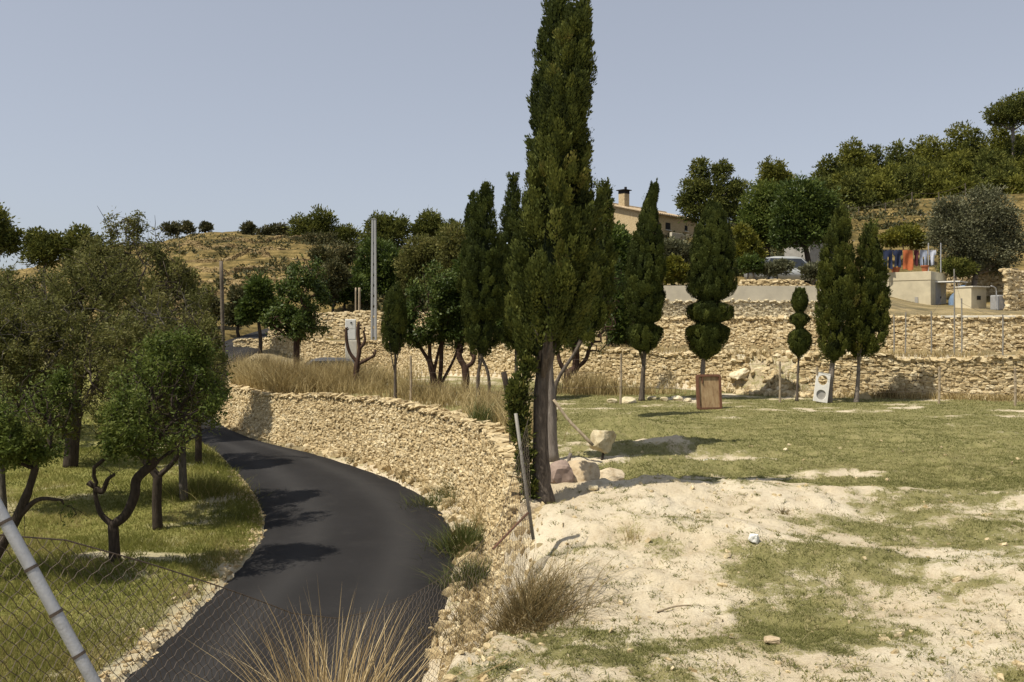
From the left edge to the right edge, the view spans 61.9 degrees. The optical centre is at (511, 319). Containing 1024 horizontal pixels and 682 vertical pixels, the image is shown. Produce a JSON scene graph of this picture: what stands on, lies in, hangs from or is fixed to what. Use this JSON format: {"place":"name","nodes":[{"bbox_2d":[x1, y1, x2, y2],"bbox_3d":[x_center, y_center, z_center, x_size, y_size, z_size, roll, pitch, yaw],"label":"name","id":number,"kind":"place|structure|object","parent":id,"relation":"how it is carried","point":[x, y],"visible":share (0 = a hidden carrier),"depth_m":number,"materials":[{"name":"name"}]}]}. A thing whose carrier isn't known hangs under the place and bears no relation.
{"place":"outdoors","nodes":[
{"label":"outdoors","id":0,"kind":"place"},
{"bbox_2d":[124,328,453,681],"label":"road","id":1,"kind":"structure","parent":0,"point":[334,527],"depth_m":13.11,"materials":[{"name":"asphalt"}]},
{"bbox_2d":[0,187,1023,681],"bbox_3d":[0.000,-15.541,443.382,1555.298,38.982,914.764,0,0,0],"label":"ground","id":2,"kind":"structure","parent":0,"point":[678,499],"depth_m":9.45,"materials":[{"name":"soil"}]},
{"bbox_2d":[0,202,27,260],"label":"pine tree","id":3,"kind":"object","parent":2,"relation":"on","point":[10,239],"visible":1,"depth_m":69.78,"materials":[{"name":"green plant"}]},
{"bbox_2d":[18,226,66,293],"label":"pine tree","id":4,"kind":"object","parent":2,"relation":"on","point":[43,246],"visible":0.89,"depth_m":77.21,"materials":[{"name":"green plant"}]},
{"bbox_2d":[0,259,88,424],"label":"almond tree","id":5,"kind":"object","parent":2,"relation":"on","point":[21,284],"visible":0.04,"depth_m":25.69,"materials":[{"name":"green plant"}]},
{"bbox_2d":[0,349,89,559],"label":"almond tree","id":6,"kind":"object","parent":2,"relation":"on","point":[27,446],"visible":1,"depth_m":11.96,"materials":[{"name":"green plant"}]},
{"bbox_2d":[0,280,99,510],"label":"almond tree","id":7,"kind":"object","parent":2,"relation":"on","point":[14,345],"visible":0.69,"depth_m":16.55,"materials":[{"name":"green plant"}]},
{"bbox_2d":[54,221,106,269],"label":"pine tree","id":8,"kind":"object","parent":2,"relation":"on","point":[70,239],"visible":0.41,"depth_m":77.23,"materials":[{"name":"green plant"}]},
{"bbox_2d":[0,221,222,467],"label":"almond tree","id":9,"kind":"object","parent":2,"relation":"on","point":[105,297],"visible":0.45,"depth_m":21.41,"materials":[{"name":"green plant"}]},
{"bbox_2d":[0,382,263,681],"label":"grass","id":10,"kind":"structure","parent":2,"relation":"on","point":[127,542],"depth_m":13.38,"materials":[{"name":"plant"}]},
{"bbox_2d":[58,206,217,331],"bbox_3d":[-11.780,0.089,26.960,4.965,7.436,3.408,0,0,0],"label":"almond tree","id":11,"kind":"object","parent":2,"relation":"on","point":[178,267],"visible":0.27,"depth_m":26.83,"materials":[{"name":"green plant"}]},
{"bbox_2d":[82,312,232,563],"bbox_3d":[-5.336,1.752,12.960,2.193,3.955,2.058,0,0,0],"label":"almond tree","id":12,"kind":"object","parent":2,"relation":"on","point":[124,434],"visible":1,"depth_m":12.85,"materials":[{"name":"green plant"}]},
{"bbox_2d":[71,305,243,529],"bbox_3d":[-6.522,1.767,15.951,2.829,4.130,2.807,0,0,33],"label":"almond tree","id":13,"kind":"object","parent":2,"relation":"on","point":[121,338],"visible":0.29,"depth_m":15.42,"materials":[{"name":"green plant"}]},
{"bbox_2d":[86,283,236,501],"bbox_3d":[-7.166,1.495,17.637,2.967,4.540,2.259,0,0,21],"label":"almond tree","id":14,"kind":"object","parent":2,"relation":"on","point":[182,468],"visible":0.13,"depth_m":17.57,"materials":[{"name":"green plant"}]},
{"bbox_2d":[159,220,197,237],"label":"bush","id":15,"kind":"object","parent":2,"relation":"on","point":[175,227],"visible":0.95,"depth_m":125.55,"materials":[{"name":"green plant"}]},
{"bbox_2d":[114,468,276,508],"bbox_3d":[-6.833,3.558,18.293,3.916,0.824,4.051,0,0,0],"label":"grass tuft","id":16,"kind":"object","parent":2,"relation":"on","point":[199,487],"visible":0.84,"depth_m":18.09,"materials":[{"name":"plant"}]},
{"bbox_2d":[216,283,252,336],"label":"tree","id":17,"kind":"object","parent":2,"relation":"on","point":[235,292],"visible":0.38,"depth_m":49.68,"materials":[{"name":"plant"}]},
{"bbox_2d":[232,268,281,353],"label":"leafy tree","id":18,"kind":"object","parent":2,"relation":"on","point":[259,295],"visible":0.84,"depth_m":43.62,"materials":[{"name":"green plant"}]},
{"bbox_2d":[0,413,534,681],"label":"chain link fence","id":19,"kind":"object","parent":2,"relation":"on","point":[54,609],"visible":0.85,"depth_m":4.17,"materials":[{"name":"metal"}]},
{"bbox_2d":[257,253,334,365],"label":"citrus tree","id":20,"kind":"object","parent":2,"relation":"on","point":[298,323],"visible":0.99,"depth_m":32.67,"materials":[{"name":"green plant"}]},
{"bbox_2d":[282,204,339,235],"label":"pine tree","id":21,"kind":"object","parent":2,"relation":"on","point":[324,220],"visible":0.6,"depth_m":111.08,"materials":[{"name":"green plant"}]},
{"bbox_2d":[306,243,357,270],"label":"bush","id":22,"kind":"object","parent":2,"relation":"on","point":[342,253],"visible":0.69,"depth_m":73.41,"materials":[{"name":"green plant"}]},
{"bbox_2d":[316,256,352,311],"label":"tree","id":23,"kind":"object","parent":2,"relation":"on","point":[339,274],"visible":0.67,"depth_m":55.61,"materials":[{"name":"plant"}]},
{"bbox_2d":[319,271,370,311],"bbox_3d":[-11.273,-1.813,57.990,4.257,3.116,2.752,0,0,0],"label":"bush","id":24,"kind":"object","parent":2,"relation":"on","point":[348,294],"visible":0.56,"depth_m":57.63,"materials":[{"name":"green plant"}]},
{"bbox_2d":[331,222,362,244],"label":"pine tree","id":25,"kind":"object","parent":2,"relation":"on","point":[346,231],"visible":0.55,"depth_m":111.19,"materials":[{"name":"green plant"}]},
{"bbox_2d":[344,321,376,380],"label":"almond tree","id":26,"kind":"object","parent":2,"relation":"on","point":[357,361],"visible":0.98,"depth_m":27.95,"materials":[{"name":"brown plant"}]},
{"bbox_2d":[230,419,490,665],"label":"weeds","id":27,"kind":"object","parent":2,"relation":"on","point":[457,512],"visible":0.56,"depth_m":11.84,"materials":[{"name":"plant"}]},
{"bbox_2d":[371,219,376,339],"bbox_3d":[-6.961,-1.845,43.000,0.300,6.470,0.270,0,0,0],"label":"utility pole","id":28,"kind":"object","parent":2,"relation":"on","point":[373,273],"visible":0.91,"depth_m":42.88,"materials":[{"name":"concrete"}]},
{"bbox_2d":[217,382,532,589],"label":"dry stone wall","id":29,"kind":"structure","parent":2,"relation":"on","point":[427,442],"depth_m":21.50,"materials":[{"name":"stone"}]},
{"bbox_2d":[347,233,403,296],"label":"leafy tree","id":30,"kind":"object","parent":2,"relation":"on","point":[386,275],"visible":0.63,"depth_m":61.24,"materials":[{"name":"green plant"}]},
{"bbox_2d":[267,310,492,340],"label":"dry stone wall","id":31,"kind":"structure","parent":2,"relation":"on","point":[335,321],"depth_m":47.63,"materials":[{"name":"stone"}]},
{"bbox_2d":[355,209,413,247],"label":"pine tree","id":32,"kind":"object","parent":2,"relation":"on","point":[388,227],"visible":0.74,"depth_m":99.09,"materials":[{"name":"green plant"}]},
{"bbox_2d":[379,280,407,398],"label":"cypress tree","id":33,"kind":"object","parent":2,"relation":"on","point":[393,326],"visible":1,"depth_m":23.41,"materials":[{"name":"green plant"}]},
{"bbox_2d":[188,578,632,681],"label":"grass tuft","id":34,"kind":"object","parent":2,"relation":"on","point":[342,671],"visible":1,"depth_m":3.91,"materials":[{"name":"plant"}]},
{"bbox_2d":[390,232,449,298],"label":"leafy tree","id":35,"kind":"object","parent":2,"relation":"on","point":[416,256],"visible":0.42,"depth_m":57.23,"materials":[{"name":"green plant"}]},
{"bbox_2d":[408,205,445,238],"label":"pine tree","id":36,"kind":"object","parent":2,"relation":"on","point":[431,225],"visible":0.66,"depth_m":101.11,"materials":[{"name":"green plant"}]},
{"bbox_2d":[404,258,470,387],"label":"carob tree","id":37,"kind":"object","parent":2,"relation":"on","point":[443,322],"visible":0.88,"depth_m":24.89,"materials":[{"name":"green plant"}]},
{"bbox_2d":[395,511,486,559],"bbox_3d":[-0.921,3.581,14.393,2.613,0.778,2.744,0,0,0],"label":"grass tuft","id":38,"kind":"object","parent":2,"relation":"on","point":[462,537],"visible":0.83,"depth_m":14.32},
{"bbox_2d":[425,219,465,299],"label":"leafy tree","id":39,"kind":"object","parent":2,"relation":"on","point":[450,249],"visible":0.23,"depth_m":47.62,"materials":[{"name":"green plant"}]},
{"bbox_2d":[403,545,491,598],"bbox_3d":[-0.554,3.608,12.403,2.108,0.725,2.142,0,0,-29],"label":"grass tuft","id":40,"kind":"object","parent":2,"relation":"on","point":[475,573],"visible":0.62,"depth_m":12.35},
{"bbox_2d":[224,346,691,447],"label":"dry grass","id":41,"kind":"structure","parent":2,"relation":"on","point":[333,377],"depth_m":26.68,"materials":[{"name":"plant"}]},
{"bbox_2d":[415,392,504,498],"bbox_3d":[-0.907,2.685,18.368,2.963,2.490,2.968,0,0,34],"label":"grass tuft","id":42,"kind":"object","parent":2,"relation":"on","point":[478,416],"visible":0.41,"depth_m":18.45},
{"bbox_2d":[455,189,493,389],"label":"cypress tree","id":43,"kind":"object","parent":2,"relation":"on","point":[465,316],"visible":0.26,"depth_m":24.36,"materials":[{"name":"green plant"}]},
{"bbox_2d":[461,181,507,400],"bbox_3d":[-0.735,-0.763,23.213,1.311,6.108,1.271,0,0,0],"label":"cypress tree","id":44,"kind":"object","parent":2,"relation":"on","point":[484,260],"visible":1,"depth_m":22.97,"materials":[{"name":"green plant"}]},
{"bbox_2d":[498,171,525,379],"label":"cypress tree","id":45,"kind":"object","parent":2,"relation":"on","point":[512,197],"visible":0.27,"depth_m":25.86,"materials":[{"name":"green plant"}]},
{"bbox_2d":[500,351,540,502],"bbox_3d":[0.107,1.425,10.389,0.517,2.177,0.450,0,0,0],"label":"bush","id":46,"kind":"object","parent":2,"relation":"on","point":[517,393],"visible":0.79,"depth_m":10.35,"materials":[{"name":"green plant"}]},
{"bbox_2d":[406,530,681,681],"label":"grass tuft","id":47,"kind":"object","parent":2,"relation":"on","point":[545,601],"visible":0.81,"depth_m":7.48,"materials":[{"name":"plant"}]},
{"bbox_2d":[78,419,1023,681],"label":"pebbles","id":48,"kind":"object","parent":2,"relation":"on","point":[328,453],"visible":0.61,"depth_m":10.47,"materials":[{"name":"stone"}]},
{"bbox_2d":[504,0,608,503],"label":"cypress tree","id":49,"kind":"object","parent":2,"relation":"on","point":[548,297],"visible":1,"depth_m":10.28,"materials":[{"name":"green plant"}]},
{"bbox_2d":[519,0,596,461],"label":"cypress tree","id":50,"kind":"object","parent":2,"relation":"on","point":[554,10],"visible":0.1,"depth_m":13.29,"materials":[{"name":"green plant"}]},
{"bbox_2d":[550,460,573,483],"bbox_3d":[0.646,2.042,11.190,0.328,0.402,0.386,0,0,0],"label":"boulder","id":51,"kind":"object","parent":2,"relation":"on","point":[561,471],"visible":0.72,"depth_m":11.06,"materials":[{"name":"brown stone"}]},
{"bbox_2d":[122,198,1023,311],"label":"scrub","id":52,"kind":"object","parent":2,"relation":"on","point":[908,211],"visible":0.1,"depth_m":77.90,"materials":[{"name":"green plant"}]},
{"bbox_2d":[568,460,599,482],"bbox_3d":[0.932,2.078,11.299,0.476,0.443,0.410,0,0,-13],"label":"boulder","id":53,"kind":"object","parent":2,"relation":"on","point":[583,470],"visible":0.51,"depth_m":11.20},
{"bbox_2d":[555,177,618,420],"bbox_3d":[1.688,-0.448,18.911,1.392,5.480,0.940,0,0,-26],"label":"cypress tree","id":54,"kind":"object","parent":2,"relation":"on","point":[608,254],"visible":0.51,"depth_m":18.84,"materials":[{"name":"green plant"}]},
{"bbox_2d":[557,248,626,390],"bbox_3d":[2.505,-0.042,26.285,2.793,4.674,1.689,0,0,-32],"label":"almond tree","id":55,"kind":"object","parent":2,"relation":"on","point":[576,365],"visible":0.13,"depth_m":25.97,"materials":[{"name":"green plant"}]},
{"bbox_2d":[589,430,615,453],"bbox_3d":[1.438,1.905,13.352,0.426,0.379,0.336,0,0,-30],"label":"stone block","id":56,"kind":"object","parent":2,"relation":"on","point":[602,441],"depth_m":13.21,"materials":[{"name":"stone"}]},
{"bbox_2d":[601,220,633,346],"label":"leafy tree","id":57,"kind":"object","parent":2,"relation":"on","point":[620,236],"visible":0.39,"depth_m":33.62,"materials":[{"name":"green plant"}]},
{"bbox_2d":[233,335,1023,398],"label":"dry stone wall","id":58,"kind":"structure","parent":2,"relation":"on","point":[988,370],"depth_m":27.08,"materials":[{"name":"stone"}]},
{"bbox_2d":[624,178,666,400],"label":"cypress tree","id":59,"kind":"object","parent":2,"relation":"on","point":[646,269],"visible":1,"depth_m":23.31,"materials":[{"name":"green plant"}]},
{"bbox_2d":[609,187,698,239],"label":"stone house","id":60,"kind":"structure","parent":2,"relation":"on","point":[626,213],"depth_m":76.81,"materials":[{"name":"stone"}]},
{"bbox_2d":[663,253,689,285],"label":"bush","id":61,"kind":"object","parent":2,"relation":"on","point":[678,267],"visible":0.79,"depth_m":43.71,"materials":[{"name":"green plant"}]},
{"bbox_2d":[662,235,693,263],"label":"bush","id":62,"kind":"object","parent":2,"relation":"on","point":[677,246],"visible":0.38,"depth_m":51.49,"materials":[{"name":"green plant"}]},
{"bbox_2d":[695,374,721,409],"bbox_3d":[4.920,1.809,21.333,0.630,0.886,0.206,0,0,-7],"label":"framed panel","id":63,"kind":"object","parent":2,"relation":"on","point":[708,391],"visible":1,"depth_m":21.31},
{"bbox_2d":[684,199,738,373],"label":"cypress tree","id":64,"kind":"object","parent":2,"relation":"on","point":[712,282],"visible":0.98,"depth_m":23.70,"materials":[{"name":"green plant"}]},
{"bbox_2d":[672,155,751,227],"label":"pine tree","id":65,"kind":"object","parent":2,"relation":"on","point":[693,199],"visible":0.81,"depth_m":71.42,"materials":[{"name":"green plant"}]},
{"bbox_2d":[410,354,1023,405],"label":"wire fence","id":66,"kind":"object","parent":2,"relation":"on","point":[939,386],"visible":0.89,"depth_m":22.90,"materials":[{"name":"grey metal"}]},
{"bbox_2d":[626,285,820,317],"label":"terrace wall","id":67,"kind":"structure","parent":2,"relation":"on","point":[773,301],"depth_m":34.17,"materials":[{"name":"stone"}]},
{"bbox_2d":[434,311,1023,402],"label":"dry grass","id":68,"kind":"structure","parent":2,"relation":"on","point":[950,396],"depth_m":24.71,"materials":[{"name":"plant"}]},
{"bbox_2d":[472,474,1023,681],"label":"weeds","id":69,"kind":"object","parent":2,"relation":"on","point":[714,677],"visible":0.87,"depth_m":6.94,"materials":[{"name":"green plant"}]},
{"bbox_2d":[731,221,768,279],"bbox_3d":[12.493,-3.526,44.984,2.312,3.485,1.585,0,0,0],"label":"bush","id":70,"kind":"object","parent":2,"relation":"on","point":[747,241],"visible":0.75,"depth_m":44.72,"materials":[{"name":"green plant"}]},
{"bbox_2d":[735,251,766,278],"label":"bush","id":71,"kind":"object","parent":2,"relation":"on","point":[749,263],"visible":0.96,"depth_m":42.82,"materials":[{"name":"green plant"}]},
{"bbox_2d":[731,175,795,256],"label":"leafy tree","id":72,"kind":"object","parent":2,"relation":"on","point":[756,206],"visible":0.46,"depth_m":49.47,"materials":[{"name":"green plant"}]},
{"bbox_2d":[753,154,799,187],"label":"pine tree","id":73,"kind":"object","parent":2,"relation":"on","point":[777,171],"visible":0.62,"depth_m":79.35,"materials":[{"name":"green plant"}]},
{"bbox_2d":[738,279,814,285],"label":"stone kerb","id":74,"kind":"structure","parent":2,"relation":"on","point":[770,282],"depth_m":39.66,"materials":[{"name":"stone"}]},
{"bbox_2d":[758,257,796,278],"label":"bush","id":75,"kind":"object","parent":2,"relation":"on","point":[784,266],"visible":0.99,"depth_m":42.76,"materials":[{"name":"green plant"}]},
{"bbox_2d":[744,256,816,284],"bbox_3d":[14.844,-2.626,46.002,4.302,1.495,2.000,0,0,-14],"label":"parked car","id":76,"kind":"object","parent":2,"relation":"on","point":[796,274],"visible":0.16,"depth_m":45.22,"materials":[{"name":"silver metal"}]},
{"bbox_2d":[722,348,870,398],"bbox_3d":[8.263,1.636,25.957,5.055,1.459,2.166,0,0,26],"label":"rubble","id":77,"kind":"object","parent":2,"relation":"on","point":[750,389],"visible":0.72,"depth_m":25.93,"materials":[{"name":"stone"}]},
{"bbox_2d":[786,286,812,400],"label":"cypress tree","id":78,"kind":"object","parent":2,"relation":"on","point":[799,340],"visible":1,"depth_m":23.46,"materials":[{"name":"green plant"}]},
{"bbox_2d":[761,172,851,283],"bbox_3d":[16.229,-4.978,47.073,4.813,6.521,3.646,0,0,-23],"label":"leafy tree","id":79,"kind":"object","parent":2,"relation":"on","point":[804,211],"visible":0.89,"depth_m":46.43,"materials":[{"name":"green plant"}]},
{"bbox_2d":[808,152,860,184],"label":"pine tree","id":80,"kind":"object","parent":2,"relation":"on","point":[827,166],"visible":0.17,"depth_m":87.56,"materials":[{"name":"green plant"}]},
{"bbox_2d":[812,200,860,402],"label":"cypress tree","id":81,"kind":"object","parent":2,"relation":"on","point":[837,284],"visible":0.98,"depth_m":23.04,"materials":[{"name":"green plant"}]},
{"bbox_2d":[655,314,1023,353],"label":"dry stone wall","id":82,"kind":"structure","parent":2,"relation":"on","point":[918,328],"depth_m":28.51,"materials":[{"name":"stone"}]},
{"bbox_2d":[832,170,882,210],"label":"pine tree","id":83,"kind":"object","parent":2,"relation":"on","point":[852,192],"visible":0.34,"depth_m":80.47,"materials":[{"name":"green plant"}]},
{"bbox_2d":[833,136,882,176],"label":"pine tree","id":84,"kind":"object","parent":2,"relation":"on","point":[855,156],"visible":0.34,"depth_m":91.24,"materials":[{"name":"green plant"}]},
{"bbox_2d":[847,218,892,401],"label":"cypress tree","id":85,"kind":"object","parent":2,"relation":"on","point":[873,304],"visible":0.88,"depth_m":23.03,"materials":[{"name":"green plant"}]},
{"bbox_2d":[860,171,903,209],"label":"pine tree","id":86,"kind":"object","parent":2,"relation":"on","point":[879,183],"visible":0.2,"depth_m":81.33,"materials":[{"name":"green plant"}]},
{"bbox_2d":[877,218,928,263],"bbox_3d":[26.523,-5.296,58.074,3.805,3.177,2.452,0,0,0],"label":"bush","id":87,"kind":"object","parent":2,"relation":"on","point":[902,236],"visible":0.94,"depth_m":57.56,"materials":[{"name":"green plant"}]},
{"bbox_2d":[887,164,929,200],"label":"pine tree","id":88,"kind":"object","parent":2,"relation":"on","point":[902,182],"visible":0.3,"depth_m":82.44,"materials":[{"name":"green plant"}]},
{"bbox_2d":[883,137,933,171],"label":"pine tree","id":89,"kind":"object","parent":2,"relation":"on","point":[897,155],"visible":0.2,"depth_m":101.62,"materials":[{"name":"green plant"}]},
{"bbox_2d":[883,271,967,304],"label":"flat roofed shed","id":90,"kind":"structure","parent":2,"relation":"on","point":[926,287],"depth_m":47.20,"materials":[{"name":"grey concrete"}]},
{"bbox_2d":[911,165,951,197],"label":"pine tree","id":91,"kind":"object","parent":2,"relation":"on","point":[931,181],"visible":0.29,"depth_m":83.33,"materials":[{"name":"green plant"}]},
{"bbox_2d":[915,133,964,164],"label":"pine tree","id":92,"kind":"object","parent":2,"relation":"on","point":[933,154],"visible":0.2,"depth_m":103.44,"materials":[{"name":"green plant"}]},
{"bbox_2d":[893,269,1003,355],"bbox_3d":[13.294,-0.158,26.096,3.190,2.796,0.312,0,0,6],"label":"wire fence","id":93,"kind":"object","parent":2,"relation":"on","point":[961,331],"visible":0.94,"depth_m":26.15,"materials":[{"name":"metal"}]},
{"bbox_2d":[937,254,980,286],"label":"bush","id":94,"kind":"object","parent":2,"relation":"on","point":[962,266],"visible":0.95,"depth_m":48.12,"materials":[{"name":"green plant"}]},
{"bbox_2d":[941,147,976,178],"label":"pine tree","id":95,"kind":"object","parent":2,"relation":"on","point":[958,167],"visible":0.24,"depth_m":94.38,"materials":[{"name":"green plant"}]},
{"bbox_2d":[938,119,980,158],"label":"tree","id":96,"kind":"object","parent":2,"relation":"on","point":[950,146],"visible":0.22,"depth_m":107.60,"materials":[{"name":"green plant"}]},
{"bbox_2d":[940,173,980,196],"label":"pine tree","id":97,"kind":"object","parent":2,"relation":"on","point":[959,179],"visible":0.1,"depth_m":81.63,"materials":[{"name":"green plant"}]},
{"bbox_2d":[954,126,985,163],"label":"pine tree","id":98,"kind":"object","parent":2,"relation":"on","point":[974,142],"visible":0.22,"depth_m":105.49,"materials":[{"name":"green plant"}]},
{"bbox_2d":[919,182,1023,285],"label":"olive tree","id":99,"kind":"object","parent":2,"relation":"on","point":[977,233],"visible":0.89,"depth_m":48.93,"materials":[{"name":"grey plant"}]},
{"bbox_2d":[955,286,989,308],"bbox_3d":[23.163,-1.040,42.980,1.300,1.260,1.050,0,0,-26],"label":"block hutch","id":100,"kind":"object","parent":2,"relation":"on","point":[972,297],"visible":0.78,"depth_m":42.63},
{"bbox_2d":[943,268,1018,295],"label":"dry stone wall","id":101,"kind":"structure","parent":2,"relation":"on","point":[997,282],"depth_m":51.01,"materials":[{"name":"stone"}]},
{"bbox_2d":[969,145,1009,178],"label":"pine tree","id":102,"kind":"object","parent":2,"relation":"on","point":[993,157],"visible":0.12,"depth_m":95.44,"materials":[{"name":"green plant"}]},
{"bbox_2d":[973,165,1011,194],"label":"pine tree","id":103,"kind":"object","parent":2,"relation":"on","point":[997,180],"visible":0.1,"depth_m":82.44,"materials":[{"name":"green plant"}]},
{"bbox_2d":[977,124,1023,158],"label":"pine tree","id":104,"kind":"object","parent":2,"relation":"on","point":[997,141],"visible":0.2,"depth_m":103.51,"materials":[{"name":"green plant"}]},
{"bbox_2d":[979,88,1023,156],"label":"pine tree","id":105,"kind":"object","parent":2,"relation":"on","point":[1008,110],"visible":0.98,"depth_m":97.49,"materials":[{"name":"green plant"}]},
{"bbox_2d":[998,268,1023,310],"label":"dry stone wall","id":106,"kind":"structure","parent":2,"relation":"on","point":[1013,290],"depth_m":41.64,"materials":[{"name":"stone"}]},
{"bbox_2d":[0,0,1023,270],"label":"sky","id":107,"kind":"structure","parent":0,"point":[225,114],"materials":[{"name":"blue"}]},
{"bbox_2d":[451,378,1023,681],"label":"grass","id":108,"kind":"structure","parent":0,"point":[983,466],"depth_m":12.36,"materials":[{"name":"plant"}]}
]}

